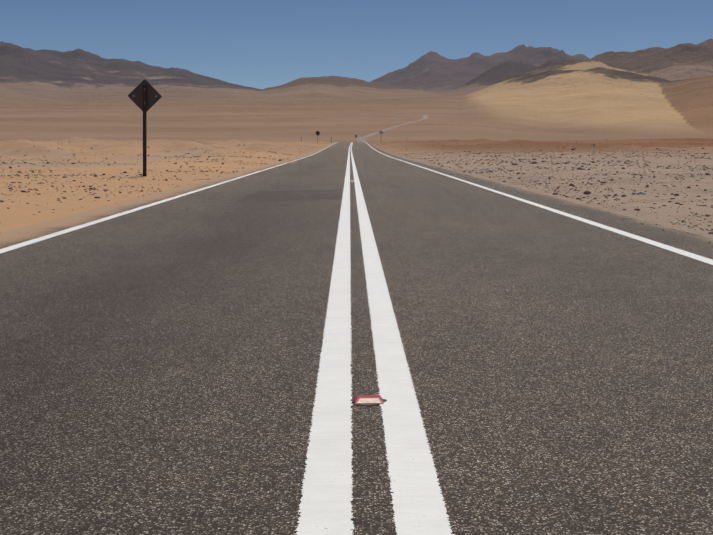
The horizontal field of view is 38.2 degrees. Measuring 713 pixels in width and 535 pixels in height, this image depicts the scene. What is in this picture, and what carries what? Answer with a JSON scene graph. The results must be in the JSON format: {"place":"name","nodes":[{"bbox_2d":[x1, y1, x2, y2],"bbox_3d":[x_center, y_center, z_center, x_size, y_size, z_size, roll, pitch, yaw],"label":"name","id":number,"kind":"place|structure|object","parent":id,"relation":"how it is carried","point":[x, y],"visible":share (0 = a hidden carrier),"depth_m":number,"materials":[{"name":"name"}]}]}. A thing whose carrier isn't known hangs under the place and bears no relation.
{"place":"outdoors","nodes":[
{"label":"outdoors","id":0,"kind":"place"},
{"bbox_2d":[0,114,712,534],"bbox_3d":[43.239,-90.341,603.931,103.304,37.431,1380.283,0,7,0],"label":"road asphalt","id":1,"kind":"structure","parent":0,"point":[158,368],"depth_m":5.11,"materials":[{"name":"grey asphalt"}]},
{"bbox_2d":[0,133,371,253],"bbox_3d":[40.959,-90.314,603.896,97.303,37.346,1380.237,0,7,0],"label":"road edge line","id":2,"kind":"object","parent":1,"relation":"on","point":[12,247],"depth_m":15.01,"materials":[{"name":"paint"}]},
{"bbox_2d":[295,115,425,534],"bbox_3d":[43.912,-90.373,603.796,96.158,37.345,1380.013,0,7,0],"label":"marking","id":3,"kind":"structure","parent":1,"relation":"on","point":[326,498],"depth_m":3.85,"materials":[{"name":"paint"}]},
{"bbox_2d":[351,395,386,406],"bbox_3d":[0.052,0.529,4.131,0.150,0.023,0.141,0,7,-3],"label":"road stud","id":4,"kind":"object","parent":1,"relation":"on","point":[366,400],"visible":1,"depth_m":4.10,"materials":[{"name":"red plastic"}]},
{"bbox_2d":[351,133,453,534],"bbox_3d":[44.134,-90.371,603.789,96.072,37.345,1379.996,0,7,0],"label":"marking","id":5,"kind":"object","parent":1,"relation":"on","point":[416,490],"visible":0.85,"depth_m":3.85,"materials":[{"name":"paint"}]},
{"bbox_2d":[365,115,712,264],"bbox_3d":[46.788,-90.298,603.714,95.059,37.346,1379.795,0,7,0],"label":"road edge line","id":6,"kind":"object","parent":1,"relation":"on","point":[682,252],"visible":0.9,"depth_m":13.51,"materials":[{"name":"paint"}]},
{"bbox_2d":[0,38,712,237],"bbox_3d":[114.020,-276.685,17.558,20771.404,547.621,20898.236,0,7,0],"label":"desert ground","id":7,"kind":"structure","parent":0,"point":[529,99],"depth_m":1110.88,"materials":[{"name":"brown sand"}]},
{"bbox_2d":[128,79,161,175],"bbox_3d":[-6.970,-4.414,33.896,1.089,3.510,0.123,1,7,-5],"label":"road sign","id":8,"kind":"object","parent":7,"relation":"on","point":[144,96],"visible":0.96,"depth_m":33.82,"materials":[{"name":"black metal"}]},
{"bbox_2d":[0,137,712,242],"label":"desert stones","id":9,"kind":"object","parent":7,"relation":"on","point":[587,192],"visible":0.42,"depth_m":39.32,"materials":[{"name":"brown stone"}]},
{"bbox_2d":[0,0,712,89],"label":"sky","id":10,"kind":"structure","parent":0,"point":[259,44],"materials":[{"name":"blue"}]}
]}

